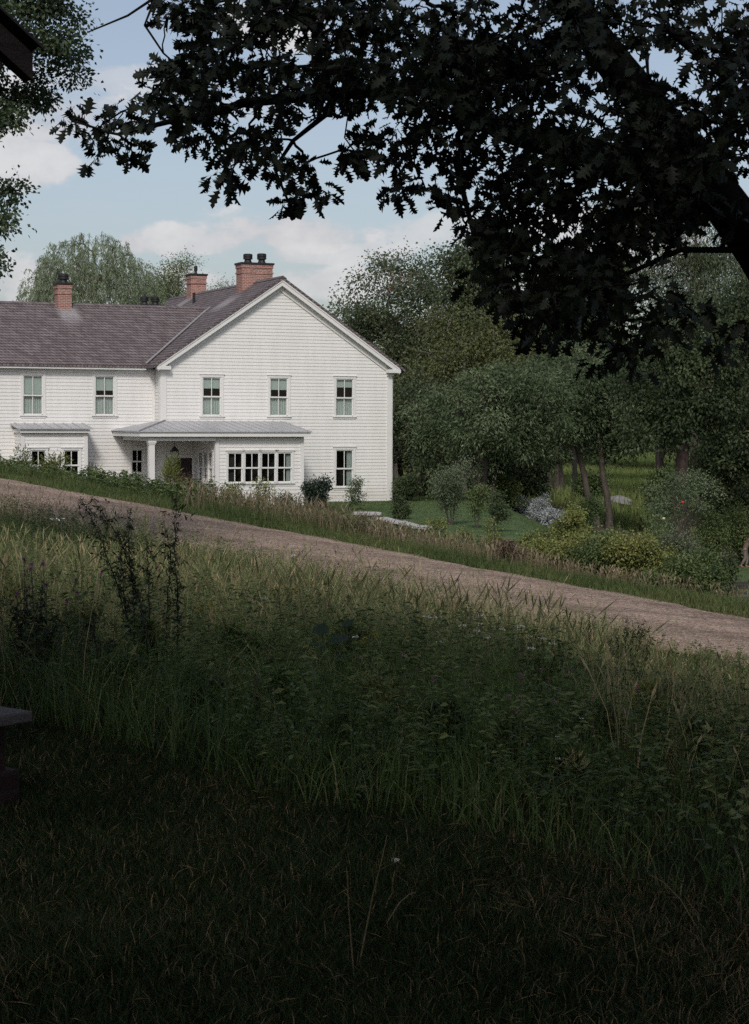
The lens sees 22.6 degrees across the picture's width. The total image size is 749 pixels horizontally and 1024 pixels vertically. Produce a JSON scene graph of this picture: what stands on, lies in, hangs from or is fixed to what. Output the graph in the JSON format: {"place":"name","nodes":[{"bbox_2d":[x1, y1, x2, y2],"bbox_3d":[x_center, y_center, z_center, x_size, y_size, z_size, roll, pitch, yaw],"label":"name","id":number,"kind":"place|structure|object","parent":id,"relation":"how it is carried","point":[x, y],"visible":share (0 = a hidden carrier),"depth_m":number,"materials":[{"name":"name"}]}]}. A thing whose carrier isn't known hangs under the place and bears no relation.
{"place":"outdoors","nodes":[
{"label":"outdoors","id":0,"kind":"place"},
{"bbox_2d":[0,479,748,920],"bbox_3d":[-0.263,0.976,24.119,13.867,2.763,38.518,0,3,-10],"label":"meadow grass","id":1,"kind":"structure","parent":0,"point":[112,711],"depth_m":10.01,"materials":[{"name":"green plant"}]},
{"bbox_2d":[0,441,748,1023],"bbox_3d":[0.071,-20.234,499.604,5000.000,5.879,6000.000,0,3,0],"label":"ground","id":2,"kind":"structure","parent":0,"point":[698,875],"depth_m":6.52,"materials":[{"name":"green plant"}]},
{"bbox_2d":[0,566,29,630],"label":"weed clump","id":3,"kind":"object","parent":2,"relation":"on","point":[11,593],"visible":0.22,"depth_m":13.81,"materials":[{"name":"green plant"}]},
{"bbox_2d":[0,6,42,807],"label":"pavilion","id":4,"kind":"structure","parent":2,"relation":"on","point":[19,43],"depth_m":7.66,"materials":[{"name":"red wood"}]},
{"bbox_2d":[12,444,37,467],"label":"bush","id":5,"kind":"object","parent":2,"relation":"on","point":[25,457],"visible":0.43,"depth_m":49.95,"materials":[{"name":"green plant"}]},
{"bbox_2d":[0,581,68,704],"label":"tall weed","id":6,"kind":"object","parent":2,"relation":"on","point":[17,613],"visible":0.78,"depth_m":10.56,"materials":[{"name":"green plant"}]},
{"bbox_2d":[1,606,83,688],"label":"weed clump","id":7,"kind":"object","parent":2,"relation":"on","point":[51,628],"visible":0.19,"depth_m":11.09,"materials":[{"name":"green plant"}]},
{"bbox_2d":[0,0,105,290],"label":"maple tree","id":8,"kind":"object","parent":2,"relation":"on","point":[58,47],"visible":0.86,"depth_m":26.93,"materials":[{"name":"green plant"}]},
{"bbox_2d":[36,449,74,474],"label":"goldenrod plant","id":9,"kind":"object","parent":2,"relation":"on","point":[53,462],"visible":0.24,"depth_m":49.88,"materials":[{"name":"green plant"}]},
{"bbox_2d":[56,591,110,659],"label":"weed clump","id":10,"kind":"object","parent":2,"relation":"on","point":[84,611],"visible":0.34,"depth_m":12.19,"materials":[{"name":"green plant"}]},
{"bbox_2d":[15,232,167,304],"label":"willow tree","id":11,"kind":"object","parent":2,"relation":"on","point":[104,282],"visible":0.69,"depth_m":113.86,"materials":[{"name":"green plant"}]},
{"bbox_2d":[72,611,120,699],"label":"tall weed","id":12,"kind":"object","parent":2,"relation":"on","point":[93,627],"visible":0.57,"depth_m":10.32,"materials":[{"name":"green plant"}]},
{"bbox_2d":[72,491,151,673],"bbox_3d":[-1.558,0.469,11.219,0.508,1.182,0.473,0,3,0],"label":"tall weed","id":13,"kind":"object","parent":2,"relation":"on","point":[137,599],"visible":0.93,"depth_m":11.25,"materials":[{"name":"green plant"}]},
{"bbox_2d":[104,508,159,645],"bbox_3d":[-1.455,0.510,11.416,0.329,1.092,0.597,-1,3,-27],"label":"tall weed","id":14,"kind":"object","parent":2,"relation":"on","point":[145,571],"visible":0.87,"depth_m":11.35,"materials":[{"name":"green plant"}]},
{"bbox_2d":[120,613,175,686],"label":"weed clump","id":15,"kind":"object","parent":2,"relation":"on","point":[150,622],"visible":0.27,"depth_m":11.29,"materials":[{"name":"green plant"}]},
{"bbox_2d":[132,245,208,303],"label":"poplar tree","id":16,"kind":"object","parent":2,"relation":"on","point":[171,285],"visible":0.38,"depth_m":126.81,"materials":[{"name":"green plant"}]},
{"bbox_2d":[158,452,182,487],"bbox_3d":[-5.016,-0.639,46.023,0.661,1.731,0.580,1,3,25],"label":"pine sapling","id":17,"kind":"object","parent":2,"relation":"on","point":[171,471],"visible":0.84,"depth_m":45.94,"materials":[{"name":"green plant"}]},
{"bbox_2d":[155,487,196,678],"bbox_3d":[-1.169,0.465,10.961,0.234,1.222,0.648,0,3,-14],"label":"tall weed","id":18,"kind":"object","parent":2,"relation":"on","point":[170,569],"visible":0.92,"depth_m":10.99,"materials":[{"name":"green plant"}]},
{"bbox_2d":[0,253,405,505],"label":"farmhouse","id":19,"kind":"object","parent":2,"relation":"on","point":[258,369],"visible":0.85,"depth_m":82.85,"materials":[{"name":"white paint"}]},
{"bbox_2d":[20,371,46,417],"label":"window","id":20,"kind":"structure","parent":19,"relation":"in","point":[32,384],"depth_m":80.39,"materials":[{"name":"white paint"}]},
{"bbox_2d":[28,447,48,468],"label":"window","id":21,"kind":"structure","parent":19,"relation":"in","point":[35,450],"depth_m":79.42,"materials":[{"name":"white paint"}]},
{"bbox_2d":[61,447,81,475],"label":"window","id":22,"kind":"structure","parent":19,"relation":"in","point":[74,452],"depth_m":80.06,"materials":[{"name":"white paint"}]},
{"bbox_2d":[92,372,117,417],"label":"window","id":23,"kind":"structure","parent":19,"relation":"in","point":[104,385],"depth_m":81.66,"materials":[{"name":"white paint"}]},
{"bbox_2d":[129,446,145,475],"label":"window","id":24,"kind":"structure","parent":19,"relation":"in","point":[137,453],"depth_m":82.38,"materials":[{"name":"white paint"}]},
{"bbox_2d":[174,458,191,493],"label":"door","id":25,"kind":"structure","parent":19,"relation":"in","point":[185,463],"depth_m":82.36,"materials":[{"name":"brown wood"}]},
{"bbox_2d":[199,373,224,418],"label":"window","id":26,"kind":"structure","parent":19,"relation":"in","point":[211,385],"depth_m":82.80,"materials":[{"name":"white paint"}]},
{"bbox_2d":[207,450,233,483],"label":"window","id":27,"kind":"structure","parent":19,"relation":"in","point":[210,454],"depth_m":80.24,"materials":[{"name":"white paint"}]},
{"bbox_2d":[225,450,245,485],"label":"window","id":28,"kind":"structure","parent":19,"relation":"in","point":[228,452],"depth_m":80.12,"materials":[{"name":"white paint"}]},
{"bbox_2d":[235,450,262,484],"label":"window","id":29,"kind":"structure","parent":19,"relation":"in","point":[237,456],"depth_m":80.55,"materials":[{"name":"white paint"}]},
{"bbox_2d":[248,450,277,484],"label":"window","id":30,"kind":"structure","parent":19,"relation":"in","point":[254,456],"depth_m":80.85,"materials":[{"name":"white paint"}]},
{"bbox_2d":[267,374,291,418],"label":"window","id":31,"kind":"structure","parent":19,"relation":"in","point":[278,386],"depth_m":84.05,"materials":[{"name":"white paint"}]},
{"bbox_2d":[264,450,294,484],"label":"window","id":32,"kind":"structure","parent":19,"relation":"in","point":[285,458],"depth_m":81.20,"materials":[{"name":"white paint"}]},
{"bbox_2d":[333,375,356,418],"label":"window","id":33,"kind":"structure","parent":19,"relation":"in","point":[344,407],"depth_m":85.35,"materials":[{"name":"white paint"}]},
{"bbox_2d":[333,446,356,489],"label":"window","id":34,"kind":"structure","parent":19,"relation":"in","point":[344,458],"depth_m":85.60,"materials":[{"name":"white paint"}]},
{"bbox_2d":[206,615,276,673],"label":"weed clump","id":35,"kind":"object","parent":2,"relation":"on","point":[227,627],"visible":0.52,"depth_m":11.72,"materials":[{"name":"green plant"}]},
{"bbox_2d":[0,450,518,553],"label":"verge weeds","id":36,"kind":"object","parent":2,"relation":"on","point":[126,480],"visible":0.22,"depth_m":43.90,"materials":[{"name":"green plant"}]},
{"bbox_2d":[248,476,278,508],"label":"goldenrod plant","id":37,"kind":"object","parent":2,"relation":"on","point":[265,487],"visible":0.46,"depth_m":43.46,"materials":[{"name":"green plant"}]},
{"bbox_2d":[247,658,299,727],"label":"weed clump","id":38,"kind":"object","parent":2,"relation":"on","point":[274,685],"visible":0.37,"depth_m":9.71,"materials":[{"name":"green plant"}]},
{"bbox_2d":[311,618,354,686],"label":"broadleaf plant","id":39,"kind":"object","parent":2,"relation":"on","point":[321,629],"visible":0.65,"depth_m":11.85,"materials":[{"name":"green plant"}]},
{"bbox_2d":[321,617,369,674],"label":"weed clump","id":40,"kind":"object","parent":2,"relation":"on","point":[358,633],"visible":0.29,"depth_m":12.45,"materials":[{"name":"green plant"}]},
{"bbox_2d":[0,489,748,868],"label":"meadow weeds","id":41,"kind":"object","parent":2,"relation":"on","point":[650,755],"visible":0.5,"depth_m":9.03,"materials":[{"name":"green plant"}]},
{"bbox_2d":[0,459,748,618],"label":"verge grass","id":42,"kind":"structure","parent":2,"relation":"on","point":[717,604],"depth_m":36.46,"materials":[{"name":"green plant"}]},
{"bbox_2d":[5,456,748,600],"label":"seeding grass","id":43,"kind":"structure","parent":2,"relation":"on","point":[402,535],"depth_m":37.59,"materials":[{"name":"green plant"}]},
{"bbox_2d":[348,670,415,728],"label":"weed clump","id":44,"kind":"object","parent":2,"relation":"on","point":[371,683],"visible":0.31,"depth_m":9.81,"materials":[{"name":"green plant"}]},
{"bbox_2d":[322,235,459,487],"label":"maple tree","id":45,"kind":"object","parent":2,"relation":"on","point":[371,323],"visible":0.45,"depth_m":104.47,"materials":[{"name":"green plant"}]},
{"bbox_2d":[49,0,748,385],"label":"oak tree","id":46,"kind":"object","parent":2,"relation":"on","point":[655,152],"visible":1,"depth_m":11.34,"materials":[{"name":"green plant"}]},
{"bbox_2d":[389,471,423,500],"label":"laurel shrub","id":47,"kind":"object","parent":2,"relation":"on","point":[407,486],"visible":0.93,"depth_m":85.81,"materials":[{"name":"green plant"}]},
{"bbox_2d":[421,517,450,536],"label":"hornbeam shrub","id":48,"kind":"object","parent":2,"relation":"on","point":[436,522],"visible":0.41,"depth_m":49.97,"materials":[{"name":"green plant"}]},
{"bbox_2d":[402,691,476,753],"bbox_3d":[0.316,1.079,8.999,0.357,0.471,0.387,2,3,27],"label":"weed clump","id":49,"kind":"object","parent":2,"relation":"on","point":[454,708],"visible":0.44,"depth_m":8.93,"materials":[{"name":"green plant"}]},
{"bbox_2d":[426,229,522,487],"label":"maple tree","id":50,"kind":"object","parent":2,"relation":"on","point":[461,259],"visible":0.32,"depth_m":98.78,"materials":[{"name":"green plant"}]},
{"bbox_2d":[476,514,506,556],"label":"hornbeam shrub","id":51,"kind":"object","parent":2,"relation":"on","point":[496,535],"visible":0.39,"depth_m":47.13,"materials":[{"name":"green plant"}]},
{"bbox_2d":[490,536,532,561],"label":"dock plant","id":52,"kind":"object","parent":2,"relation":"on","point":[503,550],"visible":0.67,"depth_m":35.34,"materials":[{"name":"brown plant"}]},
{"bbox_2d":[474,702,555,769],"bbox_3d":[0.616,1.106,8.592,0.366,0.454,0.366,-1,3,-30],"label":"weed clump","id":53,"kind":"object","parent":2,"relation":"on","point":[505,727],"visible":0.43,"depth_m":8.53,"materials":[{"name":"green plant"}]},
{"bbox_2d":[518,536,558,566],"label":"hornbeam shrub","id":54,"kind":"object","parent":2,"relation":"on","point":[538,546],"visible":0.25,"depth_m":35.94,"materials":[{"name":"green plant"}]},
{"bbox_2d":[516,648,579,707],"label":"weed clump","id":55,"kind":"object","parent":2,"relation":"on","point":[548,665],"visible":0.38,"depth_m":10.92,"materials":[{"name":"green plant"}]},
{"bbox_2d":[521,735,615,800],"bbox_3d":[0.809,1.153,7.963,0.410,0.418,0.321,3,4,40],"label":"weed clump","id":56,"kind":"object","parent":2,"relation":"on","point":[576,758],"visible":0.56,"depth_m":7.92,"materials":[{"name":"green plant"}]},
{"bbox_2d":[542,524,595,570],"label":"hornbeam shrub","id":57,"kind":"object","parent":2,"relation":"on","point":[560,547],"visible":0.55,"depth_m":35.40,"materials":[{"name":"green plant"}]},
{"bbox_2d":[537,341,609,493],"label":"birch tree","id":58,"kind":"object","parent":2,"relation":"on","point":[574,467],"visible":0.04,"depth_m":109.83,"materials":[{"name":"green plant"}]},
{"bbox_2d":[501,263,650,483],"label":"shade tree","id":59,"kind":"object","parent":2,"relation":"on","point":[608,337],"visible":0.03,"depth_m":115.98,"materials":[{"name":"green plant"}]},
{"bbox_2d":[567,467,612,498],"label":"thicket shrub","id":60,"kind":"object","parent":2,"relation":"on","point":[594,481],"visible":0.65,"depth_m":107.61,"materials":[{"name":"green plant"}]},
{"bbox_2d":[563,522,621,575],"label":"hornbeam shrub","id":61,"kind":"object","parent":2,"relation":"on","point":[589,554],"visible":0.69,"depth_m":34.91,"materials":[{"name":"green plant"}]},
{"bbox_2d":[565,692,630,750],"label":"weed clump","id":62,"kind":"object","parent":2,"relation":"on","point":[610,711],"visible":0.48,"depth_m":9.16,"materials":[{"name":"green plant"}]},
{"bbox_2d":[565,326,655,466],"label":"woodland tree","id":63,"kind":"object","parent":2,"relation":"on","point":[595,456],"visible":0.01,"depth_m":149.50,"materials":[{"name":"green plant"}]},
{"bbox_2d":[596,526,656,580],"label":"hornbeam shrub","id":64,"kind":"object","parent":2,"relation":"on","point":[615,555],"visible":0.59,"depth_m":34.41,"materials":[{"name":"green plant"}]},
{"bbox_2d":[596,615,658,685],"bbox_3d":[2.088,1.219,15.300,0.447,0.805,0.564,3,4,41],"label":"goldenrod plant","id":65,"kind":"object","parent":2,"relation":"on","point":[632,641],"visible":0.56,"depth_m":15.29,"materials":[{"name":"green plant"}]},
{"bbox_2d":[617,530,681,578],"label":"hornbeam shrub","id":66,"kind":"object","parent":2,"relation":"on","point":[650,554],"visible":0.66,"depth_m":34.05,"materials":[{"name":"green plant"}]},
{"bbox_2d":[610,325,689,468],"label":"woodland tree","id":67,"kind":"object","parent":2,"relation":"on","point":[662,458],"visible":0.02,"depth_m":141.83,"materials":[{"name":"green plant"}]},
{"bbox_2d":[624,673,682,733],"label":"weed clump","id":68,"kind":"object","parent":2,"relation":"on","point":[643,683],"visible":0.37,"depth_m":10.30,"materials":[{"name":"green plant"}]},
{"bbox_2d":[634,462,675,509],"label":"thicket shrub","id":69,"kind":"object","parent":2,"relation":"on","point":[654,478],"visible":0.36,"depth_m":103.62,"materials":[{"name":"green plant"}]},
{"bbox_2d":[632,566,680,587],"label":"bramble shrub","id":70,"kind":"object","parent":2,"relation":"on","point":[654,575],"visible":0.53,"depth_m":32.97,"materials":[{"name":"green plant"}]},
{"bbox_2d":[577,186,748,532],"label":"willow oak tree","id":71,"kind":"object","parent":2,"relation":"on","point":[694,267],"visible":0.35,"depth_m":96.47,"materials":[{"name":"green plant"}]},
{"bbox_2d":[651,518,707,587],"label":"willow shrub","id":72,"kind":"object","parent":2,"relation":"on","point":[680,543],"visible":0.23,"depth_m":34.51,"materials":[{"name":"green plant"}]},
{"bbox_2d":[655,542,727,590],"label":"hornbeam shrub","id":73,"kind":"object","parent":2,"relation":"on","point":[679,561],"visible":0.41,"depth_m":33.44,"materials":[{"name":"green plant"}]},
{"bbox_2d":[673,704,739,772],"bbox_3d":[1.529,1.122,8.658,0.311,0.470,0.280,2,4,39],"label":"weed clump","id":74,"kind":"object","parent":2,"relation":"on","point":[710,721],"visible":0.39,"depth_m":8.64,"materials":[{"name":"green plant"}]},
{"bbox_2d":[675,559,738,595],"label":"bramble shrub","id":75,"kind":"object","parent":2,"relation":"on","point":[701,575],"visible":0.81,"depth_m":32.79,"materials":[{"name":"green plant"}]},
{"bbox_2d":[687,418,748,524],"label":"maple tree","id":76,"kind":"object","parent":2,"relation":"on","point":[729,468],"visible":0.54,"depth_m":89.27,"materials":[{"name":"green plant"}]},
{"bbox_2d":[692,271,748,454],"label":"shade tree","id":77,"kind":"object","parent":2,"relation":"on","point":[739,300],"visible":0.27,"depth_m":87.11,"materials":[{"name":"green plant"}]},
{"bbox_2d":[0,478,748,665],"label":"road","id":78,"kind":"structure","parent":0,"point":[729,627],"depth_m":32.53,"materials":[{"name":"brown gravel"}]},
{"bbox_2d":[0,0,748,349],"label":"sky","id":79,"kind":"structure","parent":0,"point":[163,210],"materials":[{"name":"blue"}]},
{"bbox_2d":[300,496,748,596],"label":"lawn","id":80,"kind":"structure","parent":0,"point":[511,527],"depth_m":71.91,"materials":[{"name":"green plant"}]},
{"bbox_2d":[297,472,336,507],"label":"evergreen shrub","id":81,"kind":"object","parent":80,"relation":"on","point":[314,488],"visible":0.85,"depth_m":78.35,"materials":[{"name":"green plant"}]},
{"bbox_2d":[342,475,368,509],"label":"sapling","id":82,"kind":"object","parent":80,"relation":"on","point":[357,486],"visible":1,"depth_m":76.92,"materials":[{"name":"green plant"}]},
{"bbox_2d":[354,511,442,530],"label":"stone wall","id":83,"kind":"structure","parent":80,"relation":"on","point":[379,514],"depth_m":63.20,"materials":[{"name":"grey stone"}]},
{"bbox_2d":[388,492,413,518],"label":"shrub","id":84,"kind":"object","parent":80,"relation":"on","point":[401,507],"visible":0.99,"depth_m":69.94,"materials":[{"name":"green plant"}]},
{"bbox_2d":[393,354,463,495],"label":"understorey tree","id":85,"kind":"object","parent":80,"relation":"on","point":[398,428],"visible":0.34,"depth_m":93.19,"materials":[{"name":"green plant"}]},
{"bbox_2d":[425,452,483,524],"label":"birch sapling","id":86,"kind":"object","parent":80,"relation":"on","point":[448,491],"visible":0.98,"depth_m":65.83,"materials":[{"name":"green plant"}]},
{"bbox_2d":[394,294,556,496],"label":"olive tree","id":87,"kind":"object","parent":80,"relation":"on","point":[493,345],"visible":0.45,"depth_m":97.03,"materials":[{"name":"green plant"}]},
{"bbox_2d":[462,480,495,527],"bbox_3d":[3.562,-0.177,64.156,1.241,1.866,1.228,0,3,0],"label":"birch sapling","id":88,"kind":"object","parent":80,"relation":"on","point":[478,503],"visible":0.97,"depth_m":64.00,"materials":[{"name":"green plant"}]},
{"bbox_2d":[392,353,591,503],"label":"chestnut tree","id":89,"kind":"object","parent":80,"relation":"on","point":[489,420],"visible":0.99,"depth_m":85.05,"materials":[{"name":"green plant"}]},
{"bbox_2d":[483,486,513,531],"bbox_3d":[4.109,-0.013,62.079,1.063,1.740,1.226,0,3,0],"label":"sapling","id":90,"kind":"object","parent":80,"relation":"on","point":[497,510],"visible":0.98,"depth_m":61.96,"materials":[{"name":"green plant"}]},
{"bbox_2d":[487,471,527,509],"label":"viburnum shrub","id":91,"kind":"object","parent":80,"relation":"on","point":[511,486],"visible":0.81,"depth_m":87.68,"materials":[{"name":"green plant"}]},
{"bbox_2d":[488,457,529,492],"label":"thicket shrub","id":92,"kind":"object","parent":80,"relation":"on","point":[518,473],"visible":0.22,"depth_m":103.61,"materials":[{"name":"green plant"}]},
{"bbox_2d":[526,492,551,523],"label":"silver shrub","id":93,"kind":"object","parent":80,"relation":"on","point":[536,511],"visible":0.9,"depth_m":86.00,"materials":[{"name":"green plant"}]},
{"bbox_2d":[538,506,566,527],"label":"silver shrub","id":94,"kind":"object","parent":80,"relation":"on","point":[549,516],"visible":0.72,"depth_m":82.92,"materials":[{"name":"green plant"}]},
{"bbox_2d":[477,340,661,534],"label":"chestnut tree","id":95,"kind":"object","parent":80,"relation":"on","point":[595,409],"visible":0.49,"depth_m":91.18,"materials":[{"name":"green plant"}]},
{"bbox_2d":[546,501,597,543],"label":"hornbeam shrub","id":96,"kind":"object","parent":80,"relation":"on","point":[575,517],"visible":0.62,"depth_m":51.88,"materials":[{"name":"green plant"}]},
{"bbox_2d":[562,488,607,533],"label":"laurel shrub","id":97,"kind":"object","parent":80,"relation":"on","point":[592,507],"visible":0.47,"depth_m":81.77,"materials":[{"name":"green plant"}]},
{"bbox_2d":[596,275,748,545],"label":"broadleaf tree","id":98,"kind":"object","parent":80,"relation":"on","point":[688,393],"visible":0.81,"depth_m":79.02,"materials":[{"name":"green plant"}]},
{"bbox_2d":[633,462,731,541],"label":"shrub","id":99,"kind":"object","parent":80,"relation":"on","point":[667,503],"visible":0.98,"depth_m":71.86,"materials":[{"name":"green plant"}]},
{"bbox_2d":[691,503,739,557],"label":"viburnum shrub","id":100,"kind":"object","parent":80,"relation":"on","point":[713,533],"visible":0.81,"depth_m":83.87,"materials":[{"name":"green plant"}]},
{"bbox_2d":[709,550,748,598],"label":"sapling","id":101,"kind":"object","parent":80,"relation":"on","point":[729,562],"visible":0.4,"depth_m":34.02,"materials":[{"name":"green plant"}]},
{"bbox_2d":[720,500,748,564],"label":"viburnum shrub","id":102,"kind":"object","parent":80,"relation":"on","point":[741,538],"visible":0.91,"depth_m":85.81,"materials":[{"name":"green plant"}]},
{"bbox_2d":[392,450,748,539],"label":"field grass","id":103,"kind":"structure","parent":0,"point":[632,473],"depth_m":109.59,"materials":[{"name":"green plant"}]},
{"bbox_2d":[537,499,748,557],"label":"mulch bed ground","id":104,"kind":"structure","parent":0,"point":[639,531],"depth_m":96.32,"materials":[{"name":"brown soil"}]},
{"bbox_2d":[513,452,561,501],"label":"thicket shrub","id":105,"kind":"object","parent":104,"relation":"on","point":[535,478],"visible":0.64,"depth_m":104.70,"materials":[{"name":"green plant"}]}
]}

